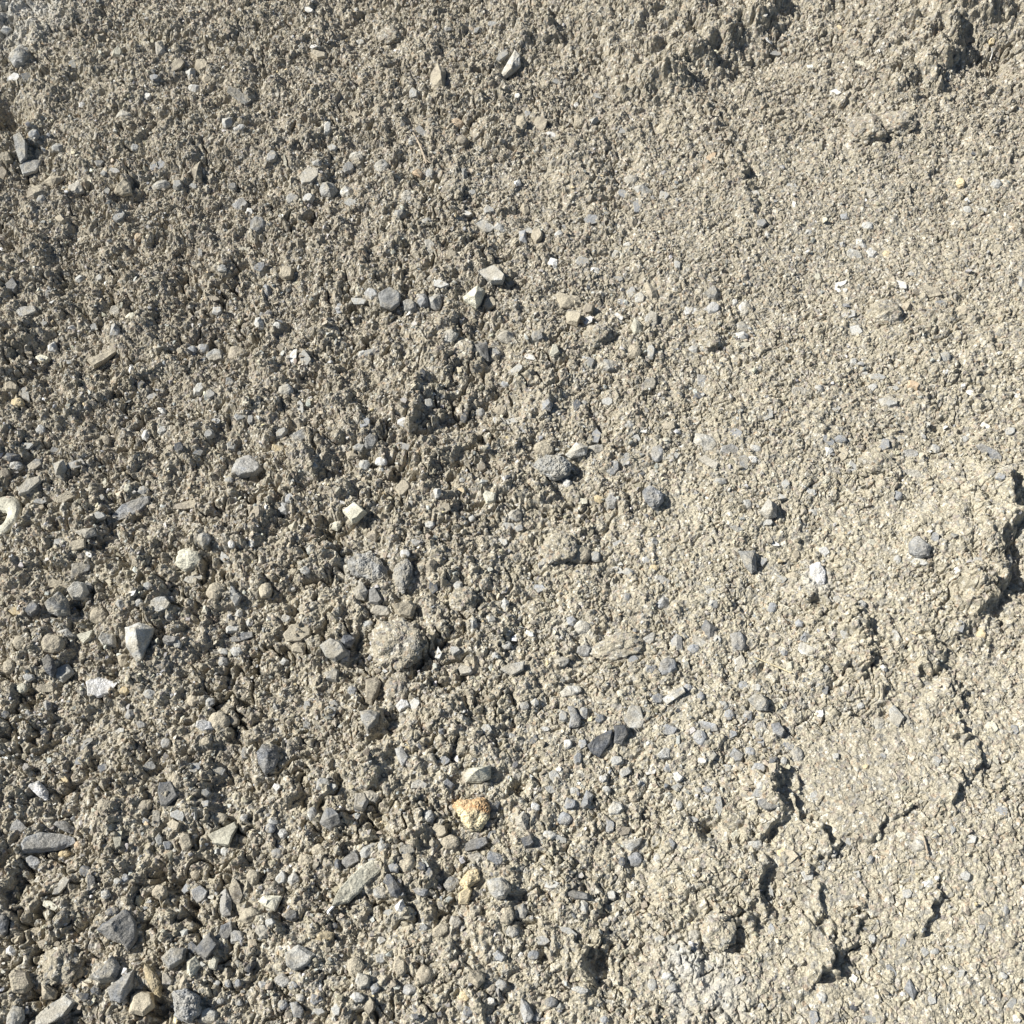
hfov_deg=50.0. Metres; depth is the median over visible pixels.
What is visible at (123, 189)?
stone
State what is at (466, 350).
soil clod
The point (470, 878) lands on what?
stone
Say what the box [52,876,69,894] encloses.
stone
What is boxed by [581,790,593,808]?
stone
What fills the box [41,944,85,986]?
soil clod
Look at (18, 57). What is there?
pebble
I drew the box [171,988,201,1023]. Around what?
stone
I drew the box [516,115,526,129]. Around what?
pebble
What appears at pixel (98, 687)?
stone
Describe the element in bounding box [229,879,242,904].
stone
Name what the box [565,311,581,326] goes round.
stone
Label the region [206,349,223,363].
stone
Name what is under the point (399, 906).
stone
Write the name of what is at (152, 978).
stone
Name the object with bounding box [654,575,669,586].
stone
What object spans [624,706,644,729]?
stone
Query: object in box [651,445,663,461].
pebble
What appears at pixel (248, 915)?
stone
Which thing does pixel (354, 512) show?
stone
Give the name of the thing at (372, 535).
stone
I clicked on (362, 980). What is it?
stone
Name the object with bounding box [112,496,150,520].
stone
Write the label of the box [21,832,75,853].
stone
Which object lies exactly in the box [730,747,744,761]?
stone
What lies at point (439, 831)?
stone
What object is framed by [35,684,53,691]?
stone
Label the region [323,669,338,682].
stone
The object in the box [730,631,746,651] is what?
pebble
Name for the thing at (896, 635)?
stone
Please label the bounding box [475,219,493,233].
stone
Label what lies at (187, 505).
stone
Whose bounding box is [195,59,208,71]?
stone
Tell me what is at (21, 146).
stone
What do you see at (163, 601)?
stone
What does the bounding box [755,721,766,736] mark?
stone
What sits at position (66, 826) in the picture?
stone
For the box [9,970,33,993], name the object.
stone
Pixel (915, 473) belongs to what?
stone
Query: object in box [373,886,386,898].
pebble
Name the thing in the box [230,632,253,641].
stone
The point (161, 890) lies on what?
pebble
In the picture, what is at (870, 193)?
stone
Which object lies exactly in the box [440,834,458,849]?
pebble
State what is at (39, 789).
stone
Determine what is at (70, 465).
stone
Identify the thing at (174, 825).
stone
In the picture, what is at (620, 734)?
stone
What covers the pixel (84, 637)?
stone
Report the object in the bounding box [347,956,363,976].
pebble
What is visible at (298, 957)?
stone
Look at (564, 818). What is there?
pebble
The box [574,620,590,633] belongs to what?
pebble
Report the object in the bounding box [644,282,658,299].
stone
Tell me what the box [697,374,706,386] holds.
stone
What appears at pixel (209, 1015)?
stone
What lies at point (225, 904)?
stone
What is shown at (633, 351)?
pebble
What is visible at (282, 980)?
pebble
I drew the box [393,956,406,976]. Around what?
stone
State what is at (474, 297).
stone
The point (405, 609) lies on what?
stone
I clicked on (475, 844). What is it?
stone
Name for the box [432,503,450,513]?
stone
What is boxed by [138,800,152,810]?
pebble
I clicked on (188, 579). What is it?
stone
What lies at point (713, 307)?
stone
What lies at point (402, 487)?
stone
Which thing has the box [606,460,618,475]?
stone
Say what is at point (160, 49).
stone
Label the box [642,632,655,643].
stone
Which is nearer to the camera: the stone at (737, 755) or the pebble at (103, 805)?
the pebble at (103, 805)
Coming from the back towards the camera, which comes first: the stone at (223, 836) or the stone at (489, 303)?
the stone at (489, 303)
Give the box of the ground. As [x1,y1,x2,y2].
[0,0,1023,1023]
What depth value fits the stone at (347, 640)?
1.55 m
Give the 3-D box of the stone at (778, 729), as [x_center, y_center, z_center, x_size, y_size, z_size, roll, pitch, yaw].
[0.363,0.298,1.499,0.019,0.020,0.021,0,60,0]
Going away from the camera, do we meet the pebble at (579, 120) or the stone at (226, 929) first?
the stone at (226, 929)
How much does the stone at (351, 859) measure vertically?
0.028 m
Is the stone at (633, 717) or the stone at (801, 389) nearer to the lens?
the stone at (633, 717)
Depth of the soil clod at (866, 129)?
2.06 m
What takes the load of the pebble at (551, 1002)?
on the ground
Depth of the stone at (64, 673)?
1.53 m
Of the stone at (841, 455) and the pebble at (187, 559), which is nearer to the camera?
the pebble at (187, 559)
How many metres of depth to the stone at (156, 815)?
1.42 m
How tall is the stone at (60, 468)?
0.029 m
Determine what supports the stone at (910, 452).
on the ground
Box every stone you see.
[0,151,12,164]
[0,496,21,535]
[4,278,17,293]
[8,819,26,835]
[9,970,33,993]
[13,132,27,163]
[16,305,36,316]
[18,476,41,496]
[20,159,42,176]
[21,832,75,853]
[25,602,39,616]
[26,184,46,199]
[26,855,40,869]
[27,459,42,472]
[27,781,48,800]
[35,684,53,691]
[41,984,57,999]
[44,176,63,186]
[44,591,70,617]
[48,579,66,587]
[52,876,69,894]
[53,460,67,478]
[53,821,74,833]
[55,491,74,503]
[55,664,74,682]
[67,458,85,468]
[67,581,89,600]
[68,181,84,194]
[68,539,85,550]
[71,561,90,578]
[76,527,96,538]
[76,630,93,643]
[86,677,116,697]
[87,346,116,368]
[87,874,95,893]
[89,955,120,983]
[97,909,137,951]
[98,632,115,647]
[107,969,134,1002]
[109,305,119,317]
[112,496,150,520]
[113,825,122,849]
[114,179,132,197]
[116,110,133,117]
[125,622,154,660]
[129,990,154,1015]
[144,964,162,996]
[150,596,170,611]
[152,180,170,190]
[152,809,160,827]
[155,41,166,56]
[158,781,177,806]
[161,948,185,969]
[162,635,178,645]
[162,972,173,984]
[167,819,181,831]
[170,58,184,71]
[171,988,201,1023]
[173,499,196,509]
[179,973,188,989]
[180,831,192,850]
[184,574,204,583]
[187,956,201,977]
[191,161,201,183]
[191,885,207,902]
[194,932,219,960]
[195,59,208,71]
[196,532,210,547]
[196,719,213,730]
[201,1007,217,1023]
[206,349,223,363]
[208,822,237,846]
[219,921,233,939]
[220,888,231,916]
[227,87,250,104]
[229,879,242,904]
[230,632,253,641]
[230,930,243,943]
[231,455,262,478]
[232,198,248,210]
[237,906,260,923]
[256,744,278,774]
[258,895,281,911]
[279,265,294,280]
[283,624,310,641]
[284,944,315,970]
[285,909,297,920]
[286,193,299,202]
[287,871,299,886]
[291,429,304,439]
[291,641,305,653]
[299,167,318,185]
[310,50,326,60]
[316,778,330,789]
[316,931,333,941]
[319,181,337,197]
[320,638,347,661]
[320,807,341,829]
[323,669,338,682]
[340,186,352,196]
[340,633,355,648]
[340,648,349,662]
[340,849,359,868]
[343,502,366,523]
[346,552,387,582]
[354,582,367,600]
[354,792,368,810]
[355,973,370,989]
[360,709,379,729]
[360,843,375,858]
[364,433,377,449]
[364,789,379,802]
[364,996,374,1016]
[365,677,380,704]
[366,530,379,541]
[369,586,382,604]
[370,605,390,616]
[378,287,400,310]
[386,877,401,898]
[392,559,412,593]
[392,600,416,618]
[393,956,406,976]
[395,480,410,498]
[395,746,408,766]
[395,899,404,911]
[396,699,409,712]
[399,844,414,854]
[402,299,416,312]
[411,779,427,788]
[413,887,427,895]
[417,294,428,307]
[425,238,434,254]
[428,294,442,311]
[430,62,445,90]
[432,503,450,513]
[432,823,447,838]
[432,923,449,937]
[449,916,462,928]
[452,797,490,831]
[458,665,472,675]
[458,887,471,904]
[459,869,479,888]
[463,286,484,309]
[463,765,491,783]
[465,837,488,850]
[465,969,484,987]
[467,853,483,862]
[474,342,489,362]
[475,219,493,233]
[478,265,504,284]
[482,297,495,310]
[483,491,495,502]
[487,800,496,810]
[487,851,502,864]
[497,330,513,344]
[500,661,524,674]
[501,50,520,78]
[507,510,521,521]
[515,811,528,829]
[520,998,533,1023]
[521,835,533,847]
[531,228,542,243]
[531,330,542,341]
[534,116,547,130]
[534,454,571,480]
[554,656,568,666]
[555,292,575,308]
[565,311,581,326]
[566,442,587,458]
[567,890,589,900]
[572,295,581,306]
[576,644,591,656]
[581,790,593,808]
[587,729,612,757]
[588,444,603,452]
[603,359,614,371]
[605,494,616,508]
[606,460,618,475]
[608,801,623,814]
[613,725,628,744]
[622,837,642,850]
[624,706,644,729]
[631,317,642,334]
[634,184,653,193]
[634,292,645,302]
[642,378,655,389]
[642,486,663,509]
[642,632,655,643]
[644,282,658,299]
[645,311,657,325]
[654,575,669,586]
[657,596,668,609]
[657,747,670,758]
[662,421,675,429]
[662,686,685,704]
[663,724,676,734]
[671,633,682,652]
[692,634,705,646]
[693,433,716,450]
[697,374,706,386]
[697,721,717,731]
[698,455,718,468]
[701,619,717,638]
[705,286,718,299]
[705,750,716,760]
[706,302,719,313]
[720,444,737,452]
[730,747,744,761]
[734,655,745,676]
[738,455,748,470]
[738,550,756,574]
[751,763,765,773]
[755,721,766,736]
[757,798,776,809]
[759,498,776,518]
[771,722,784,737]
[784,849,798,863]
[792,387,806,395]
[798,642,815,656]
[809,562,825,584]
[837,447,848,461]
[846,249,862,258]
[855,238,866,248]
[857,187,875,198]
[878,396,897,406]
[889,705,904,727]
[891,629,900,640]
[902,449,918,456]
[903,469,923,477]
[904,978,916,1000]
[913,285,941,298]
[913,838,925,851]
[975,443,1000,462]
[978,913,990,924]
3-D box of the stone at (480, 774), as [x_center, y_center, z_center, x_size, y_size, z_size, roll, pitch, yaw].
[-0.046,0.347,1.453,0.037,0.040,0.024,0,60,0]
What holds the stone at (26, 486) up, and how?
on the ground
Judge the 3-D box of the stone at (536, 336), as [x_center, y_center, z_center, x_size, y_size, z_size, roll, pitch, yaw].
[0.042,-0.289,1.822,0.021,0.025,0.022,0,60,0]
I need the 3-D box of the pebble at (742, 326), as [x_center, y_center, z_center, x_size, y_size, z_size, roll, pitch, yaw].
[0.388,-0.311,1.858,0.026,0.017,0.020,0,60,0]
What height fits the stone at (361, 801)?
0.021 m
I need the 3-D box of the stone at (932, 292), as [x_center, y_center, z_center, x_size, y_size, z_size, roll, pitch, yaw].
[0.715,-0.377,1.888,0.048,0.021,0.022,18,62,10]
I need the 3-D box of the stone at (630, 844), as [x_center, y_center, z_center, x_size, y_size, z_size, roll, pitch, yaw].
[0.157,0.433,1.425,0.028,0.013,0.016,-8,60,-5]
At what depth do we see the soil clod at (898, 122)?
2.07 m
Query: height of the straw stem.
0.006 m
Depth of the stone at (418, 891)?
1.37 m
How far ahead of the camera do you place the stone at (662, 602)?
1.60 m
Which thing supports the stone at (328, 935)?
on the ground
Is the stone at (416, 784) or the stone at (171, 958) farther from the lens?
the stone at (416, 784)
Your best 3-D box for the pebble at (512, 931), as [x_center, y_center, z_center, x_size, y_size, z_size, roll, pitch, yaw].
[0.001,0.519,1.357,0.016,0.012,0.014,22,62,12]
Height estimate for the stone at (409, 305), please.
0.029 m
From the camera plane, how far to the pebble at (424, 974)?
1.32 m
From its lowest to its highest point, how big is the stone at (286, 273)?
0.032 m
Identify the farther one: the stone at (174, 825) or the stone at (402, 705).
the stone at (402, 705)
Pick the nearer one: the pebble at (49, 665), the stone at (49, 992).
the stone at (49, 992)
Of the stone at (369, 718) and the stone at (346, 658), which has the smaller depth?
the stone at (369, 718)
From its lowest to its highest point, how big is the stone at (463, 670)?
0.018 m
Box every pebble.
[0,914,8,934]
[3,660,14,673]
[6,1005,24,1023]
[8,47,29,69]
[12,635,25,648]
[41,634,64,653]
[41,654,56,677]
[89,606,108,623]
[97,799,110,812]
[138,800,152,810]
[152,885,167,899]
[171,774,180,788]
[175,548,202,571]
[206,583,224,600]
[208,712,229,731]
[227,346,242,358]
[246,869,259,887]
[250,216,265,233]
[255,925,269,938]
[259,583,272,598]
[274,973,290,987]
[278,384,293,395]
[290,1001,303,1017]
[298,854,312,865]
[312,844,324,854]
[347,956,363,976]
[349,152,363,161]
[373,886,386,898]
[374,159,389,170]
[398,852,415,872]
[401,190,411,200]
[403,984,415,995]
[416,965,433,984]
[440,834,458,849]
[443,876,459,891]
[444,329,457,342]
[451,118,464,130]
[486,877,510,899]
[500,907,513,923]
[506,926,518,937]
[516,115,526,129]
[533,441,553,455]
[544,997,557,1007]
[557,812,572,824]
[560,686,581,696]
[567,706,580,727]
[572,545,590,563]
[574,114,585,128]
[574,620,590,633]
[624,175,637,184]
[626,344,641,359]
[628,852,642,866]
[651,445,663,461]
[656,123,667,133]
[658,657,676,675]
[688,930,699,940]
[693,729,706,745]
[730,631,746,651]
[736,322,747,332]
[739,301,750,315]
[748,694,767,710]
[790,747,803,761]
[873,716,884,728]
[908,536,931,557]
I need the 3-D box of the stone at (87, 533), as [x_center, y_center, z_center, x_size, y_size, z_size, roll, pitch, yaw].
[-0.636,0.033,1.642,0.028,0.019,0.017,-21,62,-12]
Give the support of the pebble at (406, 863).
on the ground
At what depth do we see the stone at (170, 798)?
1.42 m
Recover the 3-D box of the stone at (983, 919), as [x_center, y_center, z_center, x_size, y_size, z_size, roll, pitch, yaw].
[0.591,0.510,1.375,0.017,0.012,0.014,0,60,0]
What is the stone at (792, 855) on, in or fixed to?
on the ground
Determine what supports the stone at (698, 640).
on the ground
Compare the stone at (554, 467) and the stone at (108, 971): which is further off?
the stone at (554, 467)
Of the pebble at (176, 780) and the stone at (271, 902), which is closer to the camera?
the stone at (271, 902)
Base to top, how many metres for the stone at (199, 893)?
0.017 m
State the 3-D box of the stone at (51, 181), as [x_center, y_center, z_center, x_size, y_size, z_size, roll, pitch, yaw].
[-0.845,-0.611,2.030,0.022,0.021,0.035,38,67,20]
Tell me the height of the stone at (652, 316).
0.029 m
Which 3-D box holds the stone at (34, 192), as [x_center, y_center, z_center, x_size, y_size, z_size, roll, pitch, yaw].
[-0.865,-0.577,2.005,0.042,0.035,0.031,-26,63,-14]
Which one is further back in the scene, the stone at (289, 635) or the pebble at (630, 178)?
the pebble at (630, 178)
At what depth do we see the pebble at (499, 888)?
1.37 m
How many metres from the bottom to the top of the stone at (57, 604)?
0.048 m
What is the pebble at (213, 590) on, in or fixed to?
on the ground
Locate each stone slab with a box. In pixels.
[35,993,74,1023]
[332,858,380,905]
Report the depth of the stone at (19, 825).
1.42 m
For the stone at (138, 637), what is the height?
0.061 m
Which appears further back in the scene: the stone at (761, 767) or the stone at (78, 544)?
the stone at (78, 544)
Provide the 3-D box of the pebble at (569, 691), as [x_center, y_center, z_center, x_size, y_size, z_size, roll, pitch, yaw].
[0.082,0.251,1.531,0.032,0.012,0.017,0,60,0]
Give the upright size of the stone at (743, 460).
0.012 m
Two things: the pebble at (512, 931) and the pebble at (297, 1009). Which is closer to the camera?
the pebble at (297, 1009)
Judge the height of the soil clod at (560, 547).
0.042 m
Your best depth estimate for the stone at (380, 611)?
1.58 m
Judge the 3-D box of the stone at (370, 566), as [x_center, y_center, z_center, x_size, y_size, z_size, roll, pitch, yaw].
[-0.212,0.087,1.617,0.049,0.038,0.060,-31,65,-17]
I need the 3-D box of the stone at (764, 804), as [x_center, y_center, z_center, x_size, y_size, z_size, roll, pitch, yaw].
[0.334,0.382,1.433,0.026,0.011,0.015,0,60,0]
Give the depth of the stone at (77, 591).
1.58 m
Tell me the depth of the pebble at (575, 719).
1.50 m
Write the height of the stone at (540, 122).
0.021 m
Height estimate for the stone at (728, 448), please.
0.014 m
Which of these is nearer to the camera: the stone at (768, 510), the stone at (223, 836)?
the stone at (223, 836)
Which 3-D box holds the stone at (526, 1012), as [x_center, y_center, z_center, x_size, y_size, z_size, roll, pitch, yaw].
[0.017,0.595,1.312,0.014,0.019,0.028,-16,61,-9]
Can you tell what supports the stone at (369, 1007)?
on the ground
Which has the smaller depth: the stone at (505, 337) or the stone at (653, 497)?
the stone at (653, 497)
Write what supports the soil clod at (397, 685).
on the ground
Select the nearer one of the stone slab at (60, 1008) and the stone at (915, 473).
the stone slab at (60, 1008)
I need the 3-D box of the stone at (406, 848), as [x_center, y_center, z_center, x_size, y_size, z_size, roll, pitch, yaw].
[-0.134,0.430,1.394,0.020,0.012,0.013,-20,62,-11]
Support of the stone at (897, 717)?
on the ground
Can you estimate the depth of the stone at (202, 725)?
1.48 m
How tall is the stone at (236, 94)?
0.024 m
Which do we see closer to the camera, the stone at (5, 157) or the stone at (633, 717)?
the stone at (633, 717)
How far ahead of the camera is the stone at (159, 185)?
2.01 m
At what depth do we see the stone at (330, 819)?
1.41 m
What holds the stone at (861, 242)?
on the ground
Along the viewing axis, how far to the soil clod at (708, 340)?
1.83 m
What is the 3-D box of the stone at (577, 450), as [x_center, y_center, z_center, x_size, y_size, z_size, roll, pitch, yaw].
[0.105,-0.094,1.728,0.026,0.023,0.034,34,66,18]
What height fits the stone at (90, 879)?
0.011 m
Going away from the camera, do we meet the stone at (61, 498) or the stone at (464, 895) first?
the stone at (464, 895)
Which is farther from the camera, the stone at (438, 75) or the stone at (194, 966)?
the stone at (438, 75)
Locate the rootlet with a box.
[412,132,432,166]
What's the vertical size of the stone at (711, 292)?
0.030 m
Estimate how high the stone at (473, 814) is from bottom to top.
0.040 m
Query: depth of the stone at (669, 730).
1.50 m
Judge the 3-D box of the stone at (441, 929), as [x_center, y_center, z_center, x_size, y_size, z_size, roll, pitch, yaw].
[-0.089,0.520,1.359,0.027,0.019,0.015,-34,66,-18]
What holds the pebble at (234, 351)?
on the ground
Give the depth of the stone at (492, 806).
1.43 m
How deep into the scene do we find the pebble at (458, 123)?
2.08 m
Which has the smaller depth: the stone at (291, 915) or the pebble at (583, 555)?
the stone at (291, 915)
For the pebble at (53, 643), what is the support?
on the ground
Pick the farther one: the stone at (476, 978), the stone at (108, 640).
the stone at (108, 640)
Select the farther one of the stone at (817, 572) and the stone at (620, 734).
the stone at (817, 572)
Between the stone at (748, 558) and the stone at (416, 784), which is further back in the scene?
the stone at (748, 558)
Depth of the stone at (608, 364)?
1.80 m
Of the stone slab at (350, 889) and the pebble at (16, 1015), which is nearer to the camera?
the pebble at (16, 1015)
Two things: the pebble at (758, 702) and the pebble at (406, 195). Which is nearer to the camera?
the pebble at (758, 702)
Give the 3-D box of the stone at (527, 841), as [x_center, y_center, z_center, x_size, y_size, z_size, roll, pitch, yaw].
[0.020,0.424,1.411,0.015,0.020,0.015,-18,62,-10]
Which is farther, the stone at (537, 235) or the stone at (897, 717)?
the stone at (537, 235)
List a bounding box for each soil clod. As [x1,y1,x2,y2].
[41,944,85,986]
[369,617,423,671]
[376,26,401,44]
[382,671,411,701]
[441,178,465,201]
[448,586,476,612]
[452,337,476,363]
[539,531,577,563]
[583,323,612,347]
[590,632,645,662]
[698,330,720,350]
[699,910,736,952]
[844,113,887,144]
[857,450,894,475]
[865,298,903,324]
[882,110,916,137]
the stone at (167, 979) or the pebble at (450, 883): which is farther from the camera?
the pebble at (450, 883)
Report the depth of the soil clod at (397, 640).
1.53 m
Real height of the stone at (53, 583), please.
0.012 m
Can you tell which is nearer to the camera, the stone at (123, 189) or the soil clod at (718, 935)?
the soil clod at (718, 935)
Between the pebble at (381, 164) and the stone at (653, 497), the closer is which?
the stone at (653, 497)
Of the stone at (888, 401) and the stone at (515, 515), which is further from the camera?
the stone at (888, 401)
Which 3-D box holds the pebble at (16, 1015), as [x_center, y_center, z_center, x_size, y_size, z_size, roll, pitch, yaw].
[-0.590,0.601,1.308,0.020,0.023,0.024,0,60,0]
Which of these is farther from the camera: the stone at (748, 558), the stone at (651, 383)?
the stone at (651, 383)
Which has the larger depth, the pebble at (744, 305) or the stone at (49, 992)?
the pebble at (744, 305)
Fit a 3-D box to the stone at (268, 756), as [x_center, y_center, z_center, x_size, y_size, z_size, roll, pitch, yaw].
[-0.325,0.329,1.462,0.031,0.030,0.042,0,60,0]
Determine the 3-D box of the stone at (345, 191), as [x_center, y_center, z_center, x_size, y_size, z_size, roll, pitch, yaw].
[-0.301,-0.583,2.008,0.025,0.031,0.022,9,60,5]
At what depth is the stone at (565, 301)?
1.86 m
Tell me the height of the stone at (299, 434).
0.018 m
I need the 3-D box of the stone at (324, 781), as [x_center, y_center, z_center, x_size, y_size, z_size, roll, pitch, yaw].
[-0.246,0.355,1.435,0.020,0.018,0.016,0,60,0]
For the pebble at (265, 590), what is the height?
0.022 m
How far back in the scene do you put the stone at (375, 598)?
1.58 m
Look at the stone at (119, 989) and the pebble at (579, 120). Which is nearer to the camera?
the stone at (119, 989)
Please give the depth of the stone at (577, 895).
1.38 m
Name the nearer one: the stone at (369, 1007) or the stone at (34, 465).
the stone at (369, 1007)
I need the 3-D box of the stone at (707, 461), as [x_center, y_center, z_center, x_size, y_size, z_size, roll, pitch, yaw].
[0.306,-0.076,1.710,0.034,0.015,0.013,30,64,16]
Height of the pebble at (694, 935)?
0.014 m
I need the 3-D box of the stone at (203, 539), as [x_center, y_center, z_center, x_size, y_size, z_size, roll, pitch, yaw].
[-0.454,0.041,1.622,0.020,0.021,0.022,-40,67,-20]
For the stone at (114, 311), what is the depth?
1.86 m
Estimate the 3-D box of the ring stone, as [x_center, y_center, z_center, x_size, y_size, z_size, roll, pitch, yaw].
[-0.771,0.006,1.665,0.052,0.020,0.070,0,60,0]
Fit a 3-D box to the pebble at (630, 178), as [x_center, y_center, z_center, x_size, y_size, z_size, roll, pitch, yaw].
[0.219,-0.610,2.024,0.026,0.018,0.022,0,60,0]
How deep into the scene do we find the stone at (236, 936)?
1.35 m
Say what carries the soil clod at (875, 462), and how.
on the ground
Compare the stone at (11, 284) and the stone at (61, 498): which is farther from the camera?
the stone at (11, 284)
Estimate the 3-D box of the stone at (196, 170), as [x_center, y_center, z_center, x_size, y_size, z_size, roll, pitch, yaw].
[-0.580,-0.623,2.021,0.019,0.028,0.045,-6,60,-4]
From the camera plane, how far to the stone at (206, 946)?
1.33 m
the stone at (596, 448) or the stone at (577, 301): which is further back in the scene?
the stone at (577, 301)
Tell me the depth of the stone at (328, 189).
2.00 m
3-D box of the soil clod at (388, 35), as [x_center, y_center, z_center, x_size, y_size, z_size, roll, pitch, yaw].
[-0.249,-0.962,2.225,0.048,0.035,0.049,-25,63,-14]
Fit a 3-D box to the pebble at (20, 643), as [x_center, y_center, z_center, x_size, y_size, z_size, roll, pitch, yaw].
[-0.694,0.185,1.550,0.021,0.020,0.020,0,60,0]
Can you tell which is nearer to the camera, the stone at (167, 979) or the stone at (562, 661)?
the stone at (167, 979)
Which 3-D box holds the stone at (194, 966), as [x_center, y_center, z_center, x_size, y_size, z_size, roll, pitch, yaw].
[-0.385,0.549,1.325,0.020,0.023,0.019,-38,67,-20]
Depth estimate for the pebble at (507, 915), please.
1.36 m
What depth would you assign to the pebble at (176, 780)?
1.43 m
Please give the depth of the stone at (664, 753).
1.48 m
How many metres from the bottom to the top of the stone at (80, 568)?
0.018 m
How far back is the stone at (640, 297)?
1.88 m
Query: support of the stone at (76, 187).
on the ground
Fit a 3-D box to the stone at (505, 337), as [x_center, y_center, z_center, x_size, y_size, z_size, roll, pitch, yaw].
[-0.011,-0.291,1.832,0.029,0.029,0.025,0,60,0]
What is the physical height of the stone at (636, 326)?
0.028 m
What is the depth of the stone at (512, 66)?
2.17 m
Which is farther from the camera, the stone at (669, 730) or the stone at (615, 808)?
the stone at (669, 730)
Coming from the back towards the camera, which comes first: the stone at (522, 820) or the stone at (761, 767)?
the stone at (761, 767)
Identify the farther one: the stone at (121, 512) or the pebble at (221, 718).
the stone at (121, 512)
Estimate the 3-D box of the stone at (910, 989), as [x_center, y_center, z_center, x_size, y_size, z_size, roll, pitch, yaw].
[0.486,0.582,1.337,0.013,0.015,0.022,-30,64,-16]
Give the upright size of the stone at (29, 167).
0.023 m
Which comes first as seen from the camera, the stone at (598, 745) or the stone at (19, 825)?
the stone at (19, 825)
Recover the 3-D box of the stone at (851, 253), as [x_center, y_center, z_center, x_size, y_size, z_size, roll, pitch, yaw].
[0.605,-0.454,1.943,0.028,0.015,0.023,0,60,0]
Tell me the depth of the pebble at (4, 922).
1.36 m
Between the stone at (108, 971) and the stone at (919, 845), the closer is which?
the stone at (108, 971)
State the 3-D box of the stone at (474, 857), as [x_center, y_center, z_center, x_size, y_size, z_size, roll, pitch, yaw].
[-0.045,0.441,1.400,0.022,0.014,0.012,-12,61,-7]
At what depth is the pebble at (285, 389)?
1.75 m
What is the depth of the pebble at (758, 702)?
1.51 m
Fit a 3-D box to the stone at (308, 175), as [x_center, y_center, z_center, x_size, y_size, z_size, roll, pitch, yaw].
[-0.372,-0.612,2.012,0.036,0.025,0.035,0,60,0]
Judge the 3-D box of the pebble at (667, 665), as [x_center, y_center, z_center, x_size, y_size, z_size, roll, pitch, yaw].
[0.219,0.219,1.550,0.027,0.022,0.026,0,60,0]
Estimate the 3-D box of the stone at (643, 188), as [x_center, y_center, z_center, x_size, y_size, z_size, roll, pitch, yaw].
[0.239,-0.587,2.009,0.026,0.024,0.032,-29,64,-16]
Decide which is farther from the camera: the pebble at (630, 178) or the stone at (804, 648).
the pebble at (630, 178)
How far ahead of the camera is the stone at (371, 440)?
1.71 m
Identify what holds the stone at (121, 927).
on the ground
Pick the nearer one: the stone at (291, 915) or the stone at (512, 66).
the stone at (291, 915)
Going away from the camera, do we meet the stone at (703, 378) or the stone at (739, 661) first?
the stone at (739, 661)
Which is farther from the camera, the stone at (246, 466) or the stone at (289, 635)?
the stone at (246, 466)
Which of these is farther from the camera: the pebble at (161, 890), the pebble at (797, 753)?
the pebble at (797, 753)
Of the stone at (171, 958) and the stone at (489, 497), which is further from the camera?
the stone at (489, 497)
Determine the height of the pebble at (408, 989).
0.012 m
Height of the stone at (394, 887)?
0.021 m
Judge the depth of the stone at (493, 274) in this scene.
1.87 m
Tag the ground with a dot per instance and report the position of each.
(981, 504)
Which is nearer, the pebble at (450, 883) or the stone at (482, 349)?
the pebble at (450, 883)
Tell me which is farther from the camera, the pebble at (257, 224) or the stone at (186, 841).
the pebble at (257, 224)
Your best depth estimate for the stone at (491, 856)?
1.39 m
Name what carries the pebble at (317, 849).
on the ground
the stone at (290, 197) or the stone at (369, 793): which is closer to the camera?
the stone at (369, 793)
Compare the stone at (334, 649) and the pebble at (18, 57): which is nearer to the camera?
the stone at (334, 649)
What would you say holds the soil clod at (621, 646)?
on the ground
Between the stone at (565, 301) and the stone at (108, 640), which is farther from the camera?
the stone at (565, 301)
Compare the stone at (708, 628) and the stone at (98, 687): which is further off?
the stone at (708, 628)
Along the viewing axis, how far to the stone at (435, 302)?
1.85 m
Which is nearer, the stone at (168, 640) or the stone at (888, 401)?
the stone at (168, 640)
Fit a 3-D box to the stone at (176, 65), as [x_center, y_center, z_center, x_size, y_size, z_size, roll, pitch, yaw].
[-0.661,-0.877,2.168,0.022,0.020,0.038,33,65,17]
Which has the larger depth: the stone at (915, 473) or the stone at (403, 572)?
the stone at (915, 473)
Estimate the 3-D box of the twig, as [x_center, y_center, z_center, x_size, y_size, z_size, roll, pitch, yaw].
[0.532,0.427,1.413,0.005,0.005,0.024,0,60,0]
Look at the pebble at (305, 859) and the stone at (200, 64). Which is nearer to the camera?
the pebble at (305, 859)
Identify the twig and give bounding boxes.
[922,834,928,853]
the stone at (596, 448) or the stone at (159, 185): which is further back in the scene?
the stone at (159, 185)
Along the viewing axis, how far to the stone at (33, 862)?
1.40 m
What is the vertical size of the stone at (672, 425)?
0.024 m
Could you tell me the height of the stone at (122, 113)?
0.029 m
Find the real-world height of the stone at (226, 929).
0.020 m
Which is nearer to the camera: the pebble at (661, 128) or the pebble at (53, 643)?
the pebble at (53, 643)
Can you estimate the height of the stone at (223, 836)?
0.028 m
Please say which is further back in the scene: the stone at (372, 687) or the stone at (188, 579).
the stone at (188, 579)
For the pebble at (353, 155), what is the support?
on the ground
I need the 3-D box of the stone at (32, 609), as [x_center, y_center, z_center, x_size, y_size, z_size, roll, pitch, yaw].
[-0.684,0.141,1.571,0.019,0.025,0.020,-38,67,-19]
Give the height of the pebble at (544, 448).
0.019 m
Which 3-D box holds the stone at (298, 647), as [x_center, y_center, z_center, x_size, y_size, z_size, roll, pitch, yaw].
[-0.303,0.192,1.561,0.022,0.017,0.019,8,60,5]
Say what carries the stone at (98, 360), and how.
on the ground
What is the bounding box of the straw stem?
[770,663,791,672]
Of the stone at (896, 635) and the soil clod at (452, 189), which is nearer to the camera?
the stone at (896, 635)

